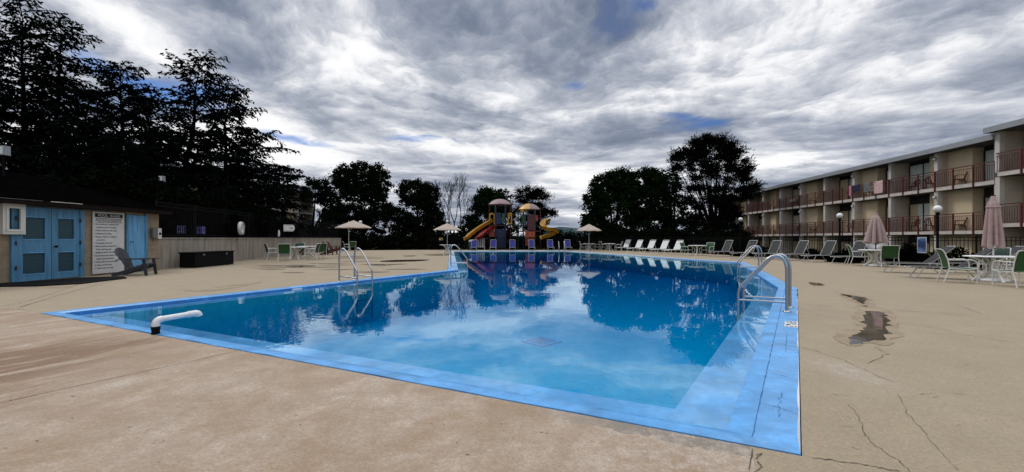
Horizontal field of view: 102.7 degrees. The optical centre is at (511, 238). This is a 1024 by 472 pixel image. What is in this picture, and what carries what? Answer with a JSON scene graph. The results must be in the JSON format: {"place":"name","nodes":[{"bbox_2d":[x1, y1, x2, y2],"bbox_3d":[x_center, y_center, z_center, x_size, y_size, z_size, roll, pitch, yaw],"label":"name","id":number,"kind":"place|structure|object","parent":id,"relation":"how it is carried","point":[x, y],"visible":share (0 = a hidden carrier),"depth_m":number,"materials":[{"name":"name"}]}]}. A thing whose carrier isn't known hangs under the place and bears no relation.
{"place":"outdoors","nodes":[
{"label":"outdoors","id":0,"kind":"place"},
{"bbox_2d":[112,164,313,227],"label":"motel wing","id":1,"kind":"structure","parent":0,"point":[308,214],"depth_m":52.91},
{"bbox_2d":[72,251,777,447],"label":"pool water","id":2,"kind":"structure","parent":0,"point":[538,272],"depth_m":12.29,"materials":[{"name":"liquid"}]},
{"bbox_2d":[367,227,588,237],"bbox_3d":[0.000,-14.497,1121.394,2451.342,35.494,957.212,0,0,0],"label":"hills","id":3,"kind":"structure","parent":0,"point":[567,229],"depth_m":1103.48,"materials":[{"name":"green plant"}]},
{"bbox_2d":[0,250,1023,471],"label":"pool deck","id":4,"kind":"structure","parent":0,"point":[229,410],"depth_m":3.16,"materials":[{"name":"concrete"}]},
{"bbox_2d":[0,276,126,286],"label":"rubber mat","id":5,"kind":"object","parent":4,"relation":"on","point":[77,280],"visible":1,"depth_m":11.55,"materials":[{"name":"rubber"}]},
{"bbox_2d":[111,247,159,275],"bbox_3d":[-12.747,0.795,13.865,1.046,0.980,0.790,0,0,-16],"label":"adirondack chair","id":6,"kind":"object","parent":4,"relation":"on","point":[123,255],"visible":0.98,"depth_m":13.70,"materials":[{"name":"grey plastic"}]},
{"bbox_2d":[151,310,202,334],"bbox_3d":[-4.541,1.129,5.568,0.098,0.235,0.596,0,0,25],"label":"pipe","id":7,"kind":"object","parent":4,"relation":"on","point":[155,325],"visible":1,"depth_m":5.44,"materials":[{"name":"plastic"}]},
{"bbox_2d":[178,251,234,267],"bbox_3d":[-13.620,0.910,18.375,0.700,0.640,2.510,0,0,-1],"label":"storage box","id":8,"kind":"object","parent":4,"relation":"on","point":[200,259],"visible":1,"depth_m":17.76,"materials":[{"name":"black plastic"}]},
{"bbox_2d":[184,281,262,290],"bbox_3d":[-7.246,1.245,10.703,0.764,0.001,2.218,0,0,12],"label":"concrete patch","id":9,"kind":"object","parent":4,"relation":"on","point":[226,287],"visible":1,"depth_m":10.36,"materials":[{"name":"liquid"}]},
{"bbox_2d":[277,244,290,260],"bbox_3d":[-12.588,0.776,22.671,0.632,0.957,0.733,0,0,-24],"label":"sling chair","id":10,"kind":"object","parent":4,"relation":"on","point":[283,248],"visible":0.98,"depth_m":22.45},
{"bbox_2d":[288,247,304,258],"bbox_3d":[-12.941,0.888,24.510,1.230,0.752,1.230,0,0,-5],"label":"patio table","id":11,"kind":"object","parent":4,"relation":"on","point":[296,250],"visible":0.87,"depth_m":24.46,"materials":[{"name":"white plastic"}]},
{"bbox_2d":[335,220,370,257],"bbox_3d":[-10.294,0.040,26.600,2.280,2.420,2.280,0,0,-11],"label":"open umbrella","id":12,"kind":"object","parent":4,"relation":"on","point":[352,224],"visible":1,"depth_m":26.09,"materials":[{"name":"beige fabric"}]},
{"bbox_2d":[42,251,801,455],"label":"swimming pool","id":13,"kind":"structure","parent":4,"relation":"in","point":[713,368],"depth_m":8.21,"materials":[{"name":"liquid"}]},
{"bbox_2d":[337,248,372,320],"bbox_3d":[-4.511,1.284,11.801,0.832,2.021,0.664,0,0,28],"label":"pool ladder","id":14,"kind":"object","parent":13,"relation":"attached to","point":[356,279],"visible":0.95,"depth_m":11.71,"materials":[{"name":"metal"}]},
{"bbox_2d":[449,244,467,267],"bbox_3d":[-2.395,1.284,18.402,0.832,2.021,0.664,0,0,-9],"label":"pool ladder","id":15,"kind":"object","parent":13,"relation":"attached to","point":[466,262],"visible":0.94,"depth_m":18.16,"materials":[{"name":"metal"}]},
{"bbox_2d":[521,336,561,346],"bbox_3d":[0.697,2.431,9.684,0.680,0.038,0.680,0,0,-43],"label":"drain grate","id":16,"kind":"object","parent":13,"relation":"on","point":[541,341],"visible":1,"depth_m":9.60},
{"bbox_2d":[737,245,762,271],"bbox_3d":[9.204,1.284,15.866,0.832,2.021,0.664,0,0,21],"label":"pool ladder","id":17,"kind":"object","parent":13,"relation":"attached to","point":[751,247],"visible":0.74,"depth_m":15.86,"materials":[{"name":"metal"}]},
{"bbox_2d":[736,253,793,320],"bbox_3d":[4.547,1.284,7.365,0.832,2.021,0.664,0,0,39],"label":"pool ladder","id":18,"kind":"object","parent":13,"relation":"attached to","point":[787,302],"visible":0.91,"depth_m":7.33,"materials":[{"name":"metal"}]},
{"bbox_2d":[434,223,460,253],"bbox_3d":[-5.214,0.015,33.000,2.260,2.470,2.260,0,0,-11],"label":"open umbrella","id":19,"kind":"object","parent":4,"relation":"on","point":[447,226],"visible":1,"depth_m":32.47,"materials":[{"name":"beige fabric"}]},
{"bbox_2d":[0,259,1006,471],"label":"deck crack","id":20,"kind":"object","parent":4,"relation":"on","point":[501,423],"visible":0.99,"depth_m":2.76,"materials":[{"name":"concrete"}]},
{"bbox_2d":[577,224,600,230],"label":"open umbrella","id":21,"kind":"object","parent":4,"relation":"on","point":[588,227],"visible":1,"depth_m":40.11,"materials":[{"name":"beige fabric"}]},
{"bbox_2d":[666,225,725,253],"bbox_3d":[17.323,0.251,37.971,5.591,2.993,3.839,0,0,0],"label":"shrub","id":22,"kind":"object","parent":4,"relation":"on","point":[689,231],"visible":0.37,"depth_m":37.79,"materials":[{"name":"green plant"}]},
{"bbox_2d":[701,242,714,255],"bbox_3d":[14.110,0.776,29.447,0.733,0.957,0.632,0,0,-34],"label":"sling chair","id":23,"kind":"object","parent":4,"relation":"on","point":[709,246],"visible":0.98,"depth_m":29.53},
{"bbox_2d":[708,240,733,256],"bbox_3d":[14.126,0.685,27.730,1.707,1.119,0.651,0,0,-21],"label":"lounger","id":24,"kind":"object","parent":4,"relation":"on","point":[727,246],"visible":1,"depth_m":27.82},
{"bbox_2d":[428,235,1023,265],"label":"pool fence","id":25,"kind":"object","parent":4,"relation":"on","point":[703,239],"visible":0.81,"depth_m":28.92,"materials":[{"name":"black metal"}]},
{"bbox_2d":[866,242,887,248],"bbox_3d":[17.692,0.230,19.888,0.316,0.840,0.840,0,0,-32],"label":"life ring","id":26,"kind":"object","parent":25,"relation":"attached to","point":[872,246],"visible":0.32,"depth_m":19.87,"materials":[{"name":"white plastic"}]},
{"bbox_2d":[917,237,926,252],"bbox_3d":[17.308,0.285,17.296,0.020,0.670,0.290,0,0,-26],"label":"poster","id":27,"kind":"object","parent":25,"relation":"attached to","point":[921,244],"visible":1,"depth_m":17.29,"materials":[{"name":"paper"}]},
{"bbox_2d":[730,240,757,257],"bbox_3d":[14.564,0.685,25.731,1.707,1.119,0.651,0,0,-18],"label":"lounger","id":28,"kind":"object","parent":4,"relation":"on","point":[750,244],"visible":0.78,"depth_m":25.84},
{"bbox_2d":[752,240,781,258],"bbox_3d":[15.241,0.685,24.469,1.707,1.119,0.651,0,0,-18],"label":"lounger","id":29,"kind":"object","parent":4,"relation":"on","point":[774,248],"visible":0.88,"depth_m":24.60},
{"bbox_2d":[777,240,808,259],"bbox_3d":[15.992,0.685,23.334,1.707,1.119,0.651,0,0,-13],"label":"lounger","id":30,"kind":"object","parent":4,"relation":"on","point":[801,247],"visible":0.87,"depth_m":23.48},
{"bbox_2d":[800,241,836,261],"bbox_3d":[16.261,0.685,21.714,1.707,1.119,0.651,0,0,-11],"label":"lounger","id":31,"kind":"object","parent":4,"relation":"on","point":[828,248],"visible":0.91,"depth_m":21.77,"materials":[{"name":"fabric"}]},
{"bbox_2d":[823,248,867,262],"bbox_3d":[17.280,1.296,21.221,2.034,1.631,1.800,0,0,0],"label":"shrub","id":32,"kind":"object","parent":4,"relation":"on","point":[838,258],"visible":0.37,"depth_m":21.10,"materials":[{"name":"green plant"}]},
{"bbox_2d":[830,241,867,263],"bbox_3d":[16.838,0.685,20.461,1.707,1.119,0.651,0,0,-13],"label":"lounger","id":33,"kind":"object","parent":4,"relation":"on","point":[857,245],"visible":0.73,"depth_m":20.59,"materials":[{"name":"fabric"}]},
{"bbox_2d":[835,292,875,305],"bbox_3d":[7.159,1.246,8.403,0.544,0.001,2.264,0,0,28],"label":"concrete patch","id":34,"kind":"object","parent":4,"relation":"on","point":[867,302],"visible":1,"depth_m":8.40,"materials":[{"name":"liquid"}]},
{"bbox_2d":[842,294,868,303],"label":"puddle","id":35,"kind":"object","parent":4,"relation":"on","point":[860,299],"visible":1,"depth_m":8.46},
{"bbox_2d":[846,245,868,264],"bbox_3d":[15.968,0.776,18.969,0.733,0.957,0.632,0,0,28],"label":"sling chair","id":36,"kind":"object","parent":4,"relation":"on","point":[851,251],"visible":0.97,"depth_m":19.02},
{"bbox_2d":[833,305,903,345],"bbox_3d":[5.339,1.246,6.049,0.654,0.001,3.877,0,0,44],"label":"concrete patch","id":37,"kind":"object","parent":4,"relation":"on","point":[842,336],"visible":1,"depth_m":5.59,"materials":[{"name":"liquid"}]},
{"bbox_2d":[848,311,893,344],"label":"puddle","id":38,"kind":"object","parent":4,"relation":"on","point":[876,323],"visible":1,"depth_m":5.58,"materials":[{"name":"liquid"}]},
{"bbox_2d":[858,249,886,266],"bbox_3d":[16.323,0.888,18.382,1.230,0.752,1.230,0,0,-30],"label":"patio table","id":39,"kind":"object","parent":4,"relation":"on","point":[873,254],"visible":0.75,"depth_m":18.39,"materials":[{"name":"white plastic"}]},
{"bbox_2d":[867,262,884,266],"bbox_3d":[16.323,1.170,18.382,0.620,0.160,0.620,0,0,0],"label":"umbrella base","id":40,"kind":"object","parent":4,"relation":"on","point":[875,264],"visible":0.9,"depth_m":18.22,"materials":[{"name":"white plastic"}]},
{"bbox_2d":[863,212,888,262],"bbox_3d":[16.323,-0.022,18.377,0.861,2.345,0.752,0,0,34],"label":"closed umbrella","id":41,"kind":"object","parent":40,"relation":"in","point":[875,232],"visible":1,"depth_m":18.23,"materials":[{"name":"pink fabric"}]},
{"bbox_2d":[876,245,899,267],"bbox_3d":[16.346,0.776,17.802,0.632,0.957,0.733,0,0,28],"label":"sling chair","id":42,"kind":"object","parent":4,"relation":"on","point":[889,251],"visible":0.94,"depth_m":17.58,"materials":[{"name":"fabric"}]},
{"bbox_2d":[883,242,930,265],"bbox_3d":[18.304,1.115,18.960,1.840,1.912,1.674,0,0,31],"label":"shrub","id":43,"kind":"object","parent":4,"relation":"on","point":[908,252],"visible":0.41,"depth_m":18.78,"materials":[{"name":"green plant"}]},
{"bbox_2d":[879,246,955,273],"bbox_3d":[14.498,0.756,14.722,1.903,0.978,0.651,0,0,27],"label":"black strap lounger","id":44,"kind":"object","parent":4,"relation":"on","point":[931,260],"visible":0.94,"depth_m":14.57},
{"bbox_2d":[904,247,996,277],"bbox_3d":[13.455,0.756,12.644,1.903,0.978,0.651,0,0,31],"label":"black strap lounger","id":45,"kind":"object","parent":4,"relation":"on","point":[988,251],"visible":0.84,"depth_m":12.48,"materials":[{"name":"fabric"}]},
{"bbox_2d":[935,249,977,283],"bbox_3d":[12.563,0.776,11.607,0.733,0.957,0.632,0,0,32],"label":"sling chair","id":46,"kind":"object","parent":4,"relation":"on","point":[944,259],"visible":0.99,"depth_m":11.61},
{"bbox_2d":[911,246,1004,269],"bbox_3d":[18.177,1.242,16.595,2.236,1.861,2.369,0,0,-24],"label":"shrub","id":47,"kind":"object","parent":4,"relation":"on","point":[958,252],"visible":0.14,"depth_m":16.49,"materials":[{"name":"green plant"}]},
{"bbox_2d":[946,246,1023,274],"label":"black strap lounger","id":48,"kind":"object","parent":4,"relation":"on","point":[1016,248],"visible":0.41,"depth_m":14.19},
{"bbox_2d":[962,255,1016,282],"bbox_3d":[13.988,0.888,11.905,1.230,0.752,1.230,0,0,-20],"label":"patio table","id":49,"kind":"object","parent":4,"relation":"on","point":[995,264],"visible":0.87,"depth_m":11.86,"materials":[{"name":"white plastic"}]},
{"bbox_2d":[978,276,1009,281],"bbox_3d":[13.988,1.170,11.905,0.620,0.160,0.620,0,0,0],"label":"umbrella base","id":50,"kind":"object","parent":4,"relation":"on","point":[995,279],"visible":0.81,"depth_m":11.79,"materials":[{"name":"white plastic"}]},
{"bbox_2d":[981,195,1004,275],"bbox_3d":[13.992,-0.052,11.905,0.472,2.405,0.437,0,0,8],"label":"closed umbrella","id":51,"kind":"object","parent":50,"relation":"in","point":[993,233],"visible":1,"depth_m":11.81,"materials":[{"name":"fabric"}]},
{"bbox_2d":[978,247,1011,277],"bbox_3d":[15.717,0.776,13.331,0.733,0.957,0.632,0,0,-32],"label":"sling chair","id":52,"kind":"object","parent":4,"relation":"on","point":[1005,251],"visible":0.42,"depth_m":13.37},
{"bbox_2d":[992,250,1023,287],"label":"sling chair","id":53,"kind":"object","parent":4,"relation":"on","point":[1018,264],"visible":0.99,"depth_m":10.37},
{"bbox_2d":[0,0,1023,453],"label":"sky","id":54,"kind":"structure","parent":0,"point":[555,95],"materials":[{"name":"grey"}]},
{"bbox_2d":[341,240,685,252],"bbox_3d":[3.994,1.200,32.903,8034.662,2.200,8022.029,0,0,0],"label":"ground","id":55,"kind":"structure","parent":0,"point":[525,249],"depth_m":48.44,"materials":[{"name":"green plant"}]},
{"bbox_2d":[0,145,10,175],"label":"floodlight","id":56,"kind":"object","parent":55,"relation":"on","point":[5,151],"visible":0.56,"depth_m":13.22,"materials":[{"name":"black metal"}]},
{"bbox_2d":[0,39,67,161],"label":"hemlock tree","id":57,"kind":"object","parent":55,"relation":"on","point":[11,104],"visible":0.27,"depth_m":22.50,"materials":[{"name":"green plant"}]},
{"bbox_2d":[0,12,127,171],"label":"hemlock tree","id":58,"kind":"object","parent":55,"relation":"on","point":[62,48],"visible":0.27,"depth_m":24.71,"materials":[{"name":"green plant"}]},
{"bbox_2d":[0,0,147,195],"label":"hemlock tree","id":59,"kind":"object","parent":55,"relation":"on","point":[22,34],"visible":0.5,"depth_m":22.87,"materials":[{"name":"green plant"}]},
{"bbox_2d":[0,170,174,282],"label":"pool house","id":60,"kind":"structure","parent":55,"relation":"on","point":[54,241],"depth_m":12.81,"materials":[{"name":"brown wood"}]},
{"bbox_2d":[0,203,25,233],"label":"notice cabinet","id":61,"kind":"object","parent":60,"relation":"attached to","point":[5,218],"visible":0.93,"depth_m":11.30,"materials":[{"name":"white glass"}]},
{"bbox_2d":[16,207,50,281],"bbox_3d":[-13.918,0.165,11.915,0.056,2.130,0.890,0,0,0],"label":"door","id":62,"kind":"structure","parent":60,"relation":"in","point":[33,248],"depth_m":11.95,"materials":[{"name":"wood"}]},
{"bbox_2d":[51,208,79,278],"bbox_3d":[-13.873,0.165,12.773,0.147,2.130,0.795,0,0,0],"label":"door","id":63,"kind":"structure","parent":60,"relation":"in","point":[65,223],"depth_m":12.75,"materials":[{"name":"wood"}]},
{"bbox_2d":[92,211,123,273],"bbox_3d":[-13.906,0.150,14.130,0.027,2.080,1.100,0,0,0],"label":"pool rules sign","id":64,"kind":"object","parent":60,"relation":"attached to","point":[107,234],"visible":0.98,"depth_m":14.04,"materials":[{"name":"plastic"}]},
{"bbox_2d":[129,215,144,270],"bbox_3d":[-13.891,0.180,15.180,0.110,2.060,0.640,0,0,0],"label":"door","id":65,"kind":"structure","parent":60,"relation":"in","point":[136,222],"depth_m":15.16,"materials":[{"name":"wood"}]},
{"bbox_2d":[150,228,157,241],"bbox_3d":[-13.887,-0.130,15.890,0.118,0.520,0.220,0,0,0],"label":"electrical box","id":66,"kind":"object","parent":60,"relation":"attached to","point":[153,233],"visible":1,"depth_m":15.84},
{"bbox_2d":[0,117,187,190],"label":"hemlock tree","id":67,"kind":"object","parent":55,"relation":"on","point":[85,162],"visible":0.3,"depth_m":21.43,"materials":[{"name":"green plant"}]},
{"bbox_2d":[16,59,207,193],"bbox_3d":[-24.037,-5.419,25.411,12.891,11.185,10.907,0,0,0],"label":"hemlock tree","id":68,"kind":"object","parent":55,"relation":"on","point":[134,99],"visible":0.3,"depth_m":24.77,"materials":[{"name":"green plant"}]},
{"bbox_2d":[119,177,212,237],"bbox_3d":[-17.607,-1.218,20.445,5.095,3.638,3.636,0,0,0],"label":"shrub","id":69,"kind":"object","parent":55,"relation":"on","point":[162,193],"visible":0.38,"depth_m":19.89,"materials":[{"name":"green plant"}]},
{"bbox_2d":[78,126,258,228],"bbox_3d":[-21.482,-2.753,24.071,10.988,7.363,9.699,0,0,33],"label":"hemlock tree","id":70,"kind":"object","parent":55,"relation":"on","point":[145,151],"visible":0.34,"depth_m":23.20,"materials":[{"name":"green plant"}]},
{"bbox_2d":[94,49,285,227],"bbox_3d":[-19.432,-5.805,25.957,10.343,11.976,9.930,0,0,0],"label":"hemlock tree","id":71,"kind":"object","parent":55,"relation":"on","point":[208,96],"visible":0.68,"depth_m":25.34,"materials":[{"name":"green plant"}]},
{"bbox_2d":[127,74,314,228],"bbox_3d":[-19.102,-5.395,27.675,10.667,11.131,10.556,0,0,-35],"label":"hemlock tree","id":72,"kind":"object","parent":55,"relation":"on","point":[255,185],"visible":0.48,"depth_m":27.67,"materials":[{"name":"green plant"}]},
{"bbox_2d":[159,238,340,268],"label":"retaining wall","id":73,"kind":"structure","parent":55,"relation":"on","point":[242,248],"depth_m":22.27,"materials":[{"name":"wood"}]},
{"bbox_2d":[154,199,337,237],"bbox_3d":[-16.100,-0.780,28.968,0.304,1.560,25.242,0,0,-7],"label":"fence","id":74,"kind":"object","parent":73,"relation":"on","point":[330,230],"depth_m":21.36,"materials":[{"name":"black metal"}]},
{"bbox_2d":[190,126,316,237],"bbox_3d":[-18.430,-3.656,28.938,7.975,8.255,8.366,0,0,0],"label":"hemlock tree","id":75,"kind":"object","parent":55,"relation":"on","point":[268,165],"visible":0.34,"depth_m":29.12,"materials":[{"name":"green plant"}]},
{"bbox_2d":[253,225,297,237],"bbox_3d":[-18.023,-0.399,29.963,4.328,1.900,3.042,0,0,0],"label":"shrub","id":76,"kind":"object","parent":55,"relation":"on","point":[270,230],"visible":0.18,"depth_m":29.27,"materials":[{"name":"green plant"}]},
{"bbox_2d":[254,161,318,216],"bbox_3d":[-18.311,-2.924,32.857,4.968,6.216,5.686,0,0,0],"label":"hemlock tree","id":77,"kind":"object","parent":55,"relation":"on","point":[290,197],"visible":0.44,"depth_m":32.76,"materials":[{"name":"green plant"}]},
{"bbox_2d":[299,176,349,237],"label":"oak tree","id":78,"kind":"object","parent":55,"relation":"on","point":[325,195],"visible":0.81,"depth_m":51.82,"materials":[{"name":"green plant"}]},
{"bbox_2d":[336,229,365,249],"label":"shrub","id":79,"kind":"object","parent":55,"relation":"on","point":[344,238],"visible":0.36,"depth_m":44.93,"materials":[{"name":"green plant"}]},
{"bbox_2d":[324,160,402,235],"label":"oak tree","id":80,"kind":"object","parent":55,"relation":"on","point":[353,182],"visible":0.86,"depth_m":54.80,"materials":[{"name":"green plant"}]},
{"bbox_2d":[352,230,395,249],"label":"shrub","id":81,"kind":"object","parent":55,"relation":"on","point":[372,241],"visible":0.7,"depth_m":45.16,"materials":[{"name":"green plant"}]},
{"bbox_2d":[380,230,427,249],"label":"shrub","id":82,"kind":"object","parent":55,"relation":"on","point":[403,242],"visible":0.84,"depth_m":45.74,"materials":[{"name":"green plant"}]},
{"bbox_2d":[388,178,450,243],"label":"oak tree","id":83,"kind":"object","parent":55,"relation":"on","point":[424,198],"visible":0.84,"depth_m":56.74,"materials":[{"name":"green plant"}]},
{"bbox_2d":[412,227,455,249],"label":"shrub","id":84,"kind":"object","parent":55,"relation":"on","point":[436,235],"visible":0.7,"depth_m":46.30,"materials":[{"name":"green plant"}]},
{"bbox_2d":[430,172,477,232],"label":"bare tree","id":85,"kind":"object","parent":55,"relation":"on","point":[452,191],"visible":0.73,"depth_m":60.28,"materials":[{"name":"grey plant"}]},
{"bbox_2d":[439,230,485,249],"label":"shrub","id":86,"kind":"object","parent":55,"relation":"on","point":[459,235],"visible":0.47,"depth_m":47.83,"materials":[{"name":"green plant"}]},
{"bbox_2d":[456,185,524,239],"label":"oak tree","id":87,"kind":"object","parent":55,"relation":"on","point":[484,197],"visible":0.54,"depth_m":58.96,"materials":[{"name":"green plant"}]},
{"bbox_2d":[479,233,522,248],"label":"shrub","id":88,"kind":"object","parent":55,"relation":"on","point":[507,238],"visible":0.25,"depth_m":49.37,"materials":[{"name":"green plant"}]},
{"bbox_2d":[463,199,558,249],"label":"playground set","id":89,"kind":"object","parent":55,"relation":"on","point":[500,234],"visible":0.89,"depth_m":45.95,"materials":[{"name":"plastic"}]},
{"bbox_2d":[515,233,553,248],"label":"shrub","id":90,"kind":"object","parent":55,"relation":"on","point":[537,236],"visible":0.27,"depth_m":49.65,"materials":[{"name":"green plant"}]},
{"bbox_2d":[512,183,562,234],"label":"pine tree","id":91,"kind":"object","parent":55,"relation":"on","point":[530,194],"visible":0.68,"depth_m":61.29,"materials":[{"name":"green plant"}]},
{"bbox_2d":[539,229,573,248],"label":"shrub","id":92,"kind":"object","parent":55,"relation":"on","point":[558,236],"visible":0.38,"depth_m":49.36,"materials":[{"name":"green plant"}]},
{"bbox_2d":[557,229,593,249],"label":"shrub","id":93,"kind":"object","parent":55,"relation":"on","point":[574,236],"visible":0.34,"depth_m":48.08,"materials":[{"name":"green plant"}]},
{"bbox_2d":[581,226,624,250],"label":"shrub","id":94,"kind":"object","parent":55,"relation":"on","point":[605,232],"visible":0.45,"depth_m":45.52,"materials":[{"name":"green plant"}]},
{"bbox_2d":[577,165,642,234],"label":"maple tree","id":95,"kind":"object","parent":55,"relation":"on","point":[618,187],"visible":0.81,"depth_m":48.97,"materials":[{"name":"green plant"}]},
{"bbox_2d":[609,226,651,251],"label":"shrub","id":96,"kind":"object","parent":55,"relation":"on","point":[629,234],"visible":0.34,"depth_m":43.65,"materials":[{"name":"green plant"}]},
{"bbox_2d":[631,165,683,236],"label":"maple tree","id":97,"kind":"object","parent":55,"relation":"on","point":[652,190],"visible":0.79,"depth_m":49.69,"materials":[{"name":"green plant"}]},
{"bbox_2d":[639,226,687,252],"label":"shrub","id":98,"kind":"object","parent":55,"relation":"on","point":[654,234],"visible":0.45,"depth_m":40.57,"materials":[{"name":"green plant"}]},
{"bbox_2d":[654,172,694,252],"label":"maple tree","id":99,"kind":"object","parent":55,"relation":"on","point":[675,184],"visible":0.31,"depth_m":52.17,"materials":[{"name":"green plant"}]},
{"bbox_2d":[663,131,769,244],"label":"tree","id":100,"kind":"object","parent":55,"relation":"on","point":[721,201],"visible":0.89,"depth_m":46.53,"materials":[{"name":"green plant"}]},
{"bbox_2d":[697,226,754,254],"bbox_3d":[17.793,0.394,33.918,4.812,2.807,3.373,0,0,0],"label":"shrub","id":101,"kind":"object","parent":55,"relation":"on","point":[729,233],"visible":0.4,"depth_m":33.71,"materials":[{"name":"green plant"}]},
{"bbox_2d":[730,241,768,256],"bbox_3d":[16.346,1.098,27.889,2.514,1.994,2.376,0,0,0],"label":"shrub","id":102,"kind":"object","parent":55,"relation":"on","point":[741,248],"visible":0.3,"depth_m":27.86,"materials":[{"name":"green plant"}]},
{"bbox_2d":[794,248,826,259],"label":"shrub","id":103,"kind":"object","parent":55,"relation":"on","point":[811,253],"visible":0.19,"depth_m":24.36,"materials":[{"name":"green plant"}]},
{"bbox_2d":[836,213,842,251],"bbox_3d":[22.400,0.068,28.000,0.370,3.585,0.370,0,0,0],"label":"globe lamp","id":104,"kind":"object","parent":55,"relation":"on","point":[839,216],"visible":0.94,"depth_m":27.95,"materials":[{"name":"black metal"}]},
{"bbox_2d":[933,205,942,249],"bbox_3d":[22.027,0.092,21.200,0.370,3.585,0.370,0,0,0],"label":"globe lamp","id":105,"kind":"object","parent":55,"relation":"on","point":[938,209],"visible":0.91,"depth_m":21.15,"materials":[{"name":"black metal"}]},
{"bbox_2d":[735,118,1023,266],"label":"motel building","id":106,"kind":"structure","parent":0,"point":[992,163],"depth_m":29.79,"materials":[{"name":"paint"}]},
{"bbox_2d":[839,204,850,232],"bbox_3d":[30.387,-1.795,36.968,0.049,2.610,2.370,0,0,6],"label":"sliding door","id":107,"kind":"structure","parent":106,"relation":"in","point":[846,207],"depth_m":37.00,"materials":[{"name":"black glass"}]},
{"bbox_2d":[874,180,883,193],"bbox_3d":[28.578,-3.986,31.914,0.089,0.972,0.850,0,0,6],"label":"towel","id":108,"kind":"object","parent":106,"relation":"attached to","point":[878,186],"visible":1,"depth_m":31.89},
{"bbox_2d":[909,195,929,231],"bbox_3d":[29.640,-1.795,29.505,0.049,2.610,2.370,0,0,6],"label":"sliding door","id":109,"kind":"structure","parent":106,"relation":"in","point":[923,208],"depth_m":29.59,"materials":[{"name":"grey glass"}]},
{"bbox_2d":[909,159,929,190],"bbox_3d":[29.640,-4.505,29.505,0.049,2.270,2.370,0,0,6],"label":"sliding door","id":110,"kind":"structure","parent":106,"relation":"in","point":[923,166],"depth_m":29.76,"materials":[{"name":"grey glass"}]},
{"bbox_2d":[984,187,993,218],"bbox_3d":[29.134,-1.795,24.450,0.049,2.610,1.830,0,0,6],"label":"sliding door","id":111,"kind":"structure","parent":106,"relation":"in","point":[988,192],"depth_m":25.16,"materials":[{"name":"black glass"}]},
{"bbox_2d":[984,145,993,180],"bbox_3d":[29.134,-4.505,24.450,0.049,2.270,1.830,0,0,6],"label":"sliding door","id":112,"kind":"structure","parent":106,"relation":"in","point":[989,154],"depth_m":25.05,"materials":[{"name":"grey glass"}]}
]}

